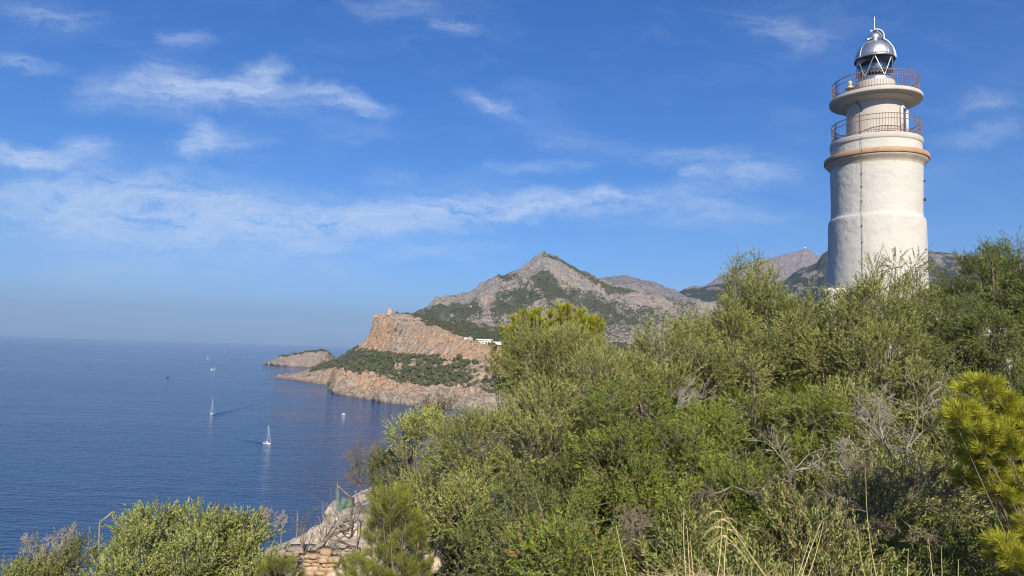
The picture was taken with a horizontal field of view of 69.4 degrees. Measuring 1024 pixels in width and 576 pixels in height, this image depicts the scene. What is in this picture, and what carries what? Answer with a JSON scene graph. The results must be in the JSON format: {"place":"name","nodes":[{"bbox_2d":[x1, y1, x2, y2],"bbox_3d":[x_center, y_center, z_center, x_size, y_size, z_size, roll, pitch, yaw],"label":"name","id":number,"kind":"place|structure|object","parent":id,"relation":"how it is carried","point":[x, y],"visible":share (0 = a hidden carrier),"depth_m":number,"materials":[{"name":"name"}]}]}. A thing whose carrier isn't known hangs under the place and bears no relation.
{"place":"outdoors","nodes":[
{"label":"outdoors","id":0,"kind":"place"},
{"bbox_2d":[0,336,566,575],"bbox_3d":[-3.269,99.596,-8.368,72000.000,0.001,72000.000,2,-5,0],"label":"sea","id":1,"kind":"structure","parent":0,"point":[92,431],"depth_m":787.05,"materials":[{"name":"liquid"}]},
{"bbox_2d":[217,402,263,413],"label":"wake","id":2,"kind":"object","parent":1,"relation":"on","point":[242,407],"visible":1,"depth_m":1130.64,"materials":[{"name":"liquid"}]},
{"bbox_2d":[262,349,334,366],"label":"islet","id":3,"kind":"object","parent":1,"relation":"in","point":[310,358],"visible":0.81,"depth_m":3164.88,"materials":[{"name":"stone"}]},
{"bbox_2d":[421,388,459,419],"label":"bare shrub","id":4,"kind":"object","parent":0,"point":[442,402],"visible":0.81,"depth_m":12.27,"materials":[{"name":"plant"}]},
{"bbox_2d":[275,311,659,421],"bbox_3d":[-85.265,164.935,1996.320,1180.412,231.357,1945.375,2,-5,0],"label":"headland","id":5,"kind":"structure","parent":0,"point":[390,391],"depth_m":1580.54,"materials":[{"name":"brown stone"}]},
{"bbox_2d":[386,309,392,314],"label":"watch tower","id":6,"kind":"structure","parent":5,"relation":"on","point":[389,311],"depth_m":2162.54,"materials":[{"name":"beige stone"}]},
{"bbox_2d":[279,312,527,393],"bbox_3d":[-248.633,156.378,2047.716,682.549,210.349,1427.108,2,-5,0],"label":"scrub","id":7,"kind":"object","parent":5,"relation":"on","point":[319,367],"visible":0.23,"depth_m":1827.40,"materials":[{"name":"green plant"}]},
{"bbox_2d":[476,339,500,344],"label":"hotel","id":8,"kind":"structure","parent":5,"relation":"on","point":[484,341],"depth_m":1599.50,"materials":[{"name":"white paint"}]},
{"bbox_2d":[0,0,1023,346],"label":"sky","id":9,"kind":"structure","parent":0,"point":[275,172],"materials":[{"name":"blue"}]},
{"bbox_2d":[418,252,751,365],"bbox_3d":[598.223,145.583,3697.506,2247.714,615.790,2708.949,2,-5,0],"label":"mountain","id":10,"kind":"structure","parent":0,"point":[482,292],"depth_m":3095.40,"materials":[{"name":"grey stone"}]},
{"bbox_2d":[416,251,711,348],"bbox_3d":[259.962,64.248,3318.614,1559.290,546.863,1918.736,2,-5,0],"label":"scrub","id":11,"kind":"object","parent":10,"relation":"on","point":[572,289],"visible":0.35,"depth_m":2937.66,"materials":[{"name":"green plant"}]},
{"bbox_2d":[598,275,721,304],"bbox_3d":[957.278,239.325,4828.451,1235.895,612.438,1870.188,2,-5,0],"label":"hills","id":12,"kind":"structure","parent":0,"point":[635,284],"depth_m":4621.11,"materials":[{"name":"grey stone"}]},
{"bbox_2d":[679,282,761,304],"bbox_3d":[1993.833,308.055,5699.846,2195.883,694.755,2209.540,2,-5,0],"label":"hills","id":13,"kind":"structure","parent":0,"point":[706,293],"depth_m":5444.07,"materials":[{"name":"grey stone"}]},
{"bbox_2d":[445,446,1003,575],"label":"ground","id":14,"kind":"structure","parent":0,"point":[805,518],"depth_m":20.56,"materials":[{"name":"soil"}]},
{"bbox_2d":[0,519,115,575],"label":"shrub","id":15,"kind":"object","parent":14,"relation":"on","point":[47,567],"visible":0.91,"depth_m":8.69,"materials":[{"name":"green plant"}]},
{"bbox_2d":[20,522,83,572],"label":"bare shrub","id":16,"kind":"object","parent":15,"relation":"on","point":[52,548],"visible":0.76,"depth_m":8.80,"materials":[{"name":"grey wood"}]},
{"bbox_2d":[97,511,113,574],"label":"fence post","id":17,"kind":"object","parent":14,"relation":"on","point":[107,516],"visible":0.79,"depth_m":9.94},
{"bbox_2d":[76,490,296,575],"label":"shrub","id":18,"kind":"object","parent":14,"relation":"on","point":[234,546],"visible":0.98,"depth_m":7.95,"materials":[{"name":"green plant"}]},
{"bbox_2d":[213,502,233,517],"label":"bare shrub","id":19,"kind":"object","parent":18,"relation":"on","point":[215,506],"visible":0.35,"depth_m":9.19,"materials":[{"name":"grey plant"}]},
{"bbox_2d":[258,505,287,542],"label":"bare shrub","id":20,"kind":"object","parent":18,"relation":"attached to","point":[270,515],"visible":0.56,"depth_m":9.30,"materials":[{"name":"grey wood"}]},
{"bbox_2d":[253,546,308,575],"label":"pine tree","id":21,"kind":"object","parent":14,"relation":"on","point":[271,567],"visible":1,"depth_m":6.97,"materials":[{"name":"green plant"}]},
{"bbox_2d":[253,484,403,575],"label":"rock ledge","id":22,"kind":"object","parent":14,"relation":"on","point":[350,539],"visible":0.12,"depth_m":12.09,"materials":[{"name":"beige stone"}]},
{"bbox_2d":[280,517,288,549],"bbox_3d":[-3.558,4.282,11.472,0.112,1.452,0.026,2,-5,0],"label":"fence post","id":23,"kind":"object","parent":22,"relation":"on","point":[282,531],"visible":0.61,"depth_m":11.50,"materials":[{"name":"wood"}]},
{"bbox_2d":[267,544,321,575],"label":"dry stone wall","id":24,"kind":"structure","parent":22,"relation":"on","point":[296,549],"depth_m":11.19,"materials":[{"name":"beige stone"}]},
{"bbox_2d":[313,502,351,548],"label":"dead branch","id":25,"kind":"object","parent":24,"relation":"on","point":[321,544],"visible":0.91,"depth_m":11.29,"materials":[{"name":"grey wood"}]},
{"bbox_2d":[306,525,334,546],"bbox_3d":[-3.070,4.114,12.088,0.602,0.422,0.497,2,-5,0],"label":"boulder","id":26,"kind":"object","parent":22,"relation":"on","point":[314,539],"visible":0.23,"depth_m":11.90,"materials":[{"name":"beige stone"}]},
{"bbox_2d":[302,546,340,575],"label":"stone pillar","id":27,"kind":"structure","parent":22,"relation":"on","point":[316,563],"depth_m":10.89,"materials":[{"name":"beige stone"}]},
{"bbox_2d":[288,505,317,553],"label":"dead branch","id":28,"kind":"object","parent":27,"relation":"on","point":[302,542],"visible":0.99,"depth_m":10.90,"materials":[{"name":"wood"}]},
{"bbox_2d":[314,523,351,556],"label":"dead branch","id":29,"kind":"object","parent":27,"relation":"on","point":[341,541],"visible":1,"depth_m":10.98,"materials":[{"name":"grey wood"}]},
{"bbox_2d":[324,505,335,514],"bbox_3d":[-3.043,4.136,13.380,0.602,0.425,0.536,2,-5,0],"label":"boulder","id":30,"kind":"object","parent":22,"relation":"on","point":[329,508],"visible":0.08,"depth_m":13.22,"materials":[{"name":"beige stone"}]},
{"bbox_2d":[316,516,367,535],"bbox_3d":[-2.803,4.128,12.280,0.880,0.625,0.731,2,-5,0],"label":"boulder","id":31,"kind":"object","parent":22,"relation":"on","point":[354,527],"visible":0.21,"depth_m":12.02,"materials":[{"name":"beige stone"}]},
{"bbox_2d":[323,499,360,535],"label":"dead branch","id":32,"kind":"object","parent":22,"relation":"on","point":[331,528],"visible":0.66,"depth_m":11.85,"materials":[{"name":"grey wood"}]},
{"bbox_2d":[310,477,374,536],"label":"dead branch","id":33,"kind":"object","parent":22,"relation":"on","point":[351,520],"visible":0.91,"depth_m":11.52,"materials":[{"name":"wood"}]},
{"bbox_2d":[336,481,354,511],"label":"net gate","id":34,"kind":"structure","parent":22,"relation":"on","point":[347,502],"depth_m":13.12,"materials":[{"name":"teal"}]},
{"bbox_2d":[332,545,360,568],"bbox_3d":[-2.571,4.199,11.178,0.520,0.558,0.382,2,-5,0],"label":"rock","id":35,"kind":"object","parent":22,"relation":"on","point":[348,549],"depth_m":11.09,"materials":[{"name":"beige stone"}]},
{"bbox_2d":[355,490,359,549],"bbox_3d":[-2.382,3.971,11.201,0.092,1.788,0.022,2,-5,0],"label":"fence post","id":36,"kind":"object","parent":22,"relation":"on","point":[358,518],"visible":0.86,"depth_m":11.23,"materials":[{"name":"grey wood"}]},
{"bbox_2d":[326,543,388,575],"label":"pine tree","id":37,"kind":"object","parent":14,"relation":"on","point":[352,568],"visible":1,"depth_m":6.73,"materials":[{"name":"green plant"}]},
{"bbox_2d":[344,459,382,489],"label":"bare shrub","id":38,"kind":"object","parent":14,"relation":"on","point":[354,480],"visible":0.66,"depth_m":11.54,"materials":[{"name":"grey plant"}]},
{"bbox_2d":[341,437,401,489],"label":"bare shrub","id":39,"kind":"object","parent":14,"relation":"on","point":[373,450],"visible":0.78,"depth_m":11.42,"materials":[{"name":"grey plant"}]},
{"bbox_2d":[357,439,421,553],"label":"shrub","id":40,"kind":"object","parent":14,"relation":"on","point":[392,472],"visible":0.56,"depth_m":11.27,"materials":[{"name":"green plant"}]},
{"bbox_2d":[357,480,435,575],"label":"pine tree","id":41,"kind":"object","parent":14,"relation":"on","point":[399,505],"visible":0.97,"depth_m":7.13,"materials":[{"name":"green plant"}]},
{"bbox_2d":[381,401,450,553],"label":"shrub","id":42,"kind":"object","parent":14,"relation":"on","point":[411,428],"visible":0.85,"depth_m":10.78,"materials":[{"name":"green plant"}]},
{"bbox_2d":[380,426,468,486],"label":"shrub","id":43,"kind":"object","parent":14,"relation":"on","point":[406,456],"visible":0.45,"depth_m":10.27,"materials":[{"name":"green plant"}]},
{"bbox_2d":[407,548,443,574],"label":"boulder","id":44,"kind":"object","parent":14,"relation":"on","point":[437,561],"visible":0.34,"depth_m":7.85,"materials":[{"name":"beige stone"}]},
{"bbox_2d":[416,533,446,554],"bbox_3d":[-0.937,3.028,8.673,0.379,0.271,0.320,2,-5,0],"label":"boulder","id":45,"kind":"object","parent":14,"relation":"on","point":[443,549],"visible":0.13,"depth_m":8.54,"materials":[{"name":"grey stone"}]},
{"bbox_2d":[394,503,481,575],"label":"shrub","id":46,"kind":"object","parent":14,"relation":"on","point":[453,558],"visible":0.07,"depth_m":9.14,"materials":[{"name":"green plant"}]},
{"bbox_2d":[369,431,535,575],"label":"shrub","id":47,"kind":"object","parent":14,"relation":"on","point":[452,496],"visible":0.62,"depth_m":8.10,"materials":[{"name":"green plant"}]},
{"bbox_2d":[415,398,526,571],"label":"shrub","id":48,"kind":"object","parent":14,"relation":"on","point":[472,428],"visible":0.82,"depth_m":8.54,"materials":[{"name":"green plant"}]},
{"bbox_2d":[395,499,564,575],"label":"shrub","id":49,"kind":"object","parent":14,"relation":"on","point":[490,556],"visible":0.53,"depth_m":6.82,"materials":[{"name":"green plant"}]},
{"bbox_2d":[483,342,524,524],"bbox_3d":[-0.155,2.717,12.201,0.731,3.698,1.260,2,-5,0],"label":"pine tree","id":50,"kind":"object","parent":14,"relation":"on","point":[491,363],"visible":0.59,"depth_m":12.01,"materials":[{"name":"green plant"}]},
{"bbox_2d":[472,418,540,479],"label":"bare shrub","id":51,"kind":"object","parent":14,"relation":"on","point":[482,449],"visible":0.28,"depth_m":8.81,"materials":[{"name":"grey wood"}]},
{"bbox_2d":[452,472,575,575],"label":"dry shrub","id":52,"kind":"object","parent":14,"relation":"on","point":[522,527],"visible":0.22,"depth_m":5.88,"materials":[{"name":"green plant"}]},
{"bbox_2d":[464,441,608,570],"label":"shrub","id":53,"kind":"object","parent":14,"relation":"on","point":[549,495],"visible":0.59,"depth_m":7.43,"materials":[{"name":"green plant"}]},
{"bbox_2d":[498,299,606,457],"bbox_3d":[0.653,2.454,12.787,1.967,4.605,1.341,2,-5,0],"label":"pine tree","id":54,"kind":"object","parent":14,"relation":"on","point":[593,320],"visible":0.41,"depth_m":12.74,"materials":[{"name":"green plant"}]},
{"bbox_2d":[484,365,628,510],"bbox_3d":[0.371,2.481,9.333,2.143,3.126,3.362,0,-5,22],"label":"shrub","id":55,"kind":"object","parent":14,"relation":"on","point":[534,421],"visible":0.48,"depth_m":8.40,"materials":[{"name":"green plant"}]},
{"bbox_2d":[493,312,645,447],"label":"shrub","id":56,"kind":"object","parent":14,"relation":"on","point":[591,360],"visible":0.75,"depth_m":11.56,"materials":[{"name":"green plant"}]},
{"bbox_2d":[491,473,700,575],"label":"shrub","id":57,"kind":"object","parent":14,"relation":"on","point":[585,540],"visible":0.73,"depth_m":5.09,"materials":[{"name":"green plant"}]},
{"bbox_2d":[603,502,671,572],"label":"bare shrub","id":58,"kind":"object","parent":14,"relation":"on","point":[630,530],"visible":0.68,"depth_m":5.63,"materials":[{"name":"grey plant"}]},
{"bbox_2d":[556,344,730,522],"bbox_3d":[1.607,2.424,9.530,2.493,3.447,5.523,0,-5,20],"label":"shrub","id":59,"kind":"object","parent":14,"relation":"on","point":[624,430],"visible":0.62,"depth_m":7.57,"materials":[{"name":"green plant"}]},
{"bbox_2d":[555,410,739,570],"bbox_3d":[1.645,2.638,8.055,2.639,2.474,5.033,2,-5,0],"label":"shrub","id":60,"kind":"object","parent":14,"relation":"on","point":[671,508],"visible":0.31,"depth_m":6.87,"materials":[{"name":"green plant"}]},
{"bbox_2d":[684,461,790,519],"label":"bare shrub","id":61,"kind":"object","parent":60,"relation":"on","point":[747,491],"visible":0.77,"depth_m":6.00,"materials":[{"name":"grey plant"}]},
{"bbox_2d":[605,302,723,475],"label":"shrub","id":62,"kind":"object","parent":14,"relation":"on","point":[643,367],"visible":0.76,"depth_m":9.60,"materials":[{"name":"green plant"}]},
{"bbox_2d":[580,473,815,575],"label":"shrub","id":63,"kind":"object","parent":14,"relation":"on","point":[732,564],"visible":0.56,"depth_m":5.28,"materials":[{"name":"green plant"}]},
{"bbox_2d":[642,287,823,492],"bbox_3d":[3.264,2.129,10.157,2.845,4.352,4.382,2,-5,0],"label":"shrub","id":64,"kind":"object","parent":14,"relation":"on","point":[737,361],"visible":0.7,"depth_m":9.83,"materials":[{"name":"green plant"}]},
{"bbox_2d":[653,369,858,561],"bbox_3d":[3.083,2.490,9.095,2.834,3.279,6.970,0,-5,21],"label":"shrub","id":65,"kind":"object","parent":14,"relation":"on","point":[725,435],"visible":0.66,"depth_m":7.95,"materials":[{"name":"green plant"}]},
{"bbox_2d":[668,375,718,413],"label":"bare shrub","id":66,"kind":"object","parent":65,"relation":"attached to","point":[683,394],"visible":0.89,"depth_m":8.62,"materials":[{"name":"grey wood"}]},
{"bbox_2d":[585,553,929,575],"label":"dry grass","id":67,"kind":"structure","parent":14,"relation":"on","point":[698,573],"depth_m":3.71,"materials":[{"name":"plant"}]},
{"bbox_2d":[616,526,626,575],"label":"grass stalk","id":68,"kind":"object","parent":67,"relation":"on","point":[622,554],"depth_m":3.37,"materials":[{"name":"plant"}]},
{"bbox_2d":[683,516,685,575],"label":"grass stalk","id":69,"kind":"object","parent":67,"relation":"on","point":[683,545],"depth_m":3.38,"materials":[{"name":"plant"}]},
{"bbox_2d":[687,529,689,575],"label":"grass stalk","id":70,"kind":"object","parent":67,"relation":"on","point":[688,553],"depth_m":3.38,"materials":[{"name":"plant"}]},
{"bbox_2d":[701,510,742,575],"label":"grass stalk","id":71,"kind":"object","parent":67,"relation":"on","point":[721,533],"depth_m":3.40,"materials":[{"name":"plant"}]},
{"bbox_2d":[706,519,746,575],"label":"grass stalk","id":72,"kind":"object","parent":67,"relation":"on","point":[725,542],"depth_m":3.40,"materials":[{"name":"plant"}]},
{"bbox_2d":[719,504,765,575],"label":"grass stalk","id":73,"kind":"object","parent":67,"relation":"on","point":[744,545],"depth_m":3.37,"materials":[{"name":"plant"}]},
{"bbox_2d":[798,540,809,575],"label":"grass stalk","id":74,"kind":"object","parent":67,"relation":"on","point":[803,559],"depth_m":3.37,"materials":[{"name":"plant"}]},
{"bbox_2d":[802,521,821,575],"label":"grass stalk","id":75,"kind":"object","parent":67,"relation":"on","point":[809,551],"depth_m":3.37,"materials":[{"name":"plant"}]},
{"bbox_2d":[808,522,823,575],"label":"grass stalk","id":76,"kind":"object","parent":67,"relation":"on","point":[815,553],"depth_m":3.37,"materials":[{"name":"plant"}]},
{"bbox_2d":[865,468,875,575],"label":"grass stalk","id":77,"kind":"object","parent":67,"relation":"on","point":[868,531],"depth_m":3.37,"materials":[{"name":"plant"}]},
{"bbox_2d":[707,242,832,530],"bbox_3d":[4.091,1.829,11.358,2.186,5.412,2.466,2,-5,0],"label":"tree","id":78,"kind":"object","parent":14,"relation":"on","point":[762,304],"visible":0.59,"depth_m":11.21,"materials":[{"name":"green plant"}]},
{"bbox_2d":[719,424,895,575],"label":"shrub","id":79,"kind":"object","parent":14,"relation":"on","point":[801,478],"visible":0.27,"depth_m":6.55,"materials":[{"name":"green plant"}]},
{"bbox_2d":[748,419,852,487],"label":"bare shrub","id":80,"kind":"object","parent":79,"relation":"on","point":[766,450],"visible":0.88,"depth_m":6.10,"materials":[{"name":"grey wood"}]},
{"bbox_2d":[756,291,946,571],"bbox_3d":[4.543,2.176,10.071,2.414,4.253,4.637,1,-5,9],"label":"shrub","id":81,"kind":"object","parent":14,"relation":"on","point":[823,369],"visible":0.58,"depth_m":9.35,"materials":[{"name":"green plant"}]},
{"bbox_2d":[715,433,1004,575],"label":"shrub","id":82,"kind":"object","parent":14,"relation":"on","point":[851,551],"visible":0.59,"depth_m":5.45,"materials":[{"name":"green plant"}]},
{"bbox_2d":[804,428,874,481],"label":"bare shrub","id":83,"kind":"object","parent":82,"relation":"attached to","point":[840,445],"visible":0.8,"depth_m":6.20,"materials":[{"name":"grey wood"}]},
{"bbox_2d":[796,243,946,554],"bbox_3d":[5.369,1.837,11.160,2.116,5.446,3.806,-1,-6,34],"label":"shrub","id":84,"kind":"object","parent":14,"relation":"on","point":[873,288],"visible":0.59,"depth_m":10.30,"materials":[{"name":"green plant"}]},
{"bbox_2d":[820,17,930,437],"bbox_3d":[20.386,-3.465,41.509,5.463,24.381,5.392,-1,-5,29],"label":"lighthouse","id":85,"kind":"object","parent":14,"relation":"on","point":[876,161],"visible":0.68,"depth_m":39.97,"materials":[{"name":"white paint"}]},
{"bbox_2d":[900,105,908,131],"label":"gallery door","id":86,"kind":"structure","parent":85,"relation":"in","point":[905,121],"depth_m":40.95,"materials":[{"name":"grey metal"}]},
{"bbox_2d":[807,444,972,550],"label":"bare shrub","id":87,"kind":"object","parent":14,"relation":"on","point":[911,482],"visible":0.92,"depth_m":5.14,"materials":[{"name":"grey plant"}]},
{"bbox_2d":[836,370,948,469],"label":"bare shrub","id":88,"kind":"object","parent":14,"relation":"on","point":[880,409],"visible":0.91,"depth_m":6.29,"materials":[{"name":"grey wood"}]},
{"bbox_2d":[808,352,1002,552],"bbox_3d":[4.980,2.427,8.975,2.953,3.331,4.390,1,-5,7],"label":"shrub","id":89,"kind":"object","parent":14,"relation":"on","point":[940,441],"visible":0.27,"depth_m":8.60,"materials":[{"name":"green plant"}]},
{"bbox_2d":[861,450,1020,575],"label":"shrub","id":90,"kind":"object","parent":14,"relation":"on","point":[948,566],"visible":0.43,"depth_m":5.00,"materials":[{"name":"green plant"}]},
{"bbox_2d":[883,281,1023,572],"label":"shrub","id":91,"kind":"object","parent":14,"relation":"on","point":[967,333],"visible":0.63,"depth_m":9.95,"materials":[{"name":"green plant"}]},
{"bbox_2d":[921,225,1023,514],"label":"tree","id":92,"kind":"object","parent":14,"relation":"on","point":[1003,286],"visible":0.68,"depth_m":13.35,"materials":[{"name":"green plant"}]},
{"bbox_2d":[925,308,1023,513],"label":"shrub","id":93,"kind":"object","parent":14,"relation":"on","point":[1016,373],"visible":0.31,"depth_m":9.71,"materials":[{"name":"green plant"}]},
{"bbox_2d":[931,368,1023,575],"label":"pine tree","id":94,"kind":"object","parent":14,"relation":"on","point":[994,423],"visible":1,"depth_m":4.18,"materials":[{"name":"green plant"}]},
{"bbox_2d":[704,249,819,286],"bbox_3d":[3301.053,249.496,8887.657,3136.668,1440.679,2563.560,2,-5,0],"label":"mountain","id":95,"kind":"structure","parent":0,"point":[790,263],"depth_m":8669.69,"materials":[{"name":"grey stone"}]},
{"bbox_2d":[773,460,896,549],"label":"bare shrub","id":96,"kind":"object","parent":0,"point":[884,524],"visible":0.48,"depth_m":5.09,"materials":[{"name":"grey plant"}]},
{"bbox_2d":[763,250,1022,307],"bbox_3d":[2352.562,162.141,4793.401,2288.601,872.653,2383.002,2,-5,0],"label":"hills","id":97,"kind":"structure","parent":0,"point":[801,275],"depth_m":4483.35,"materials":[{"name":"grey stone"}]}
]}

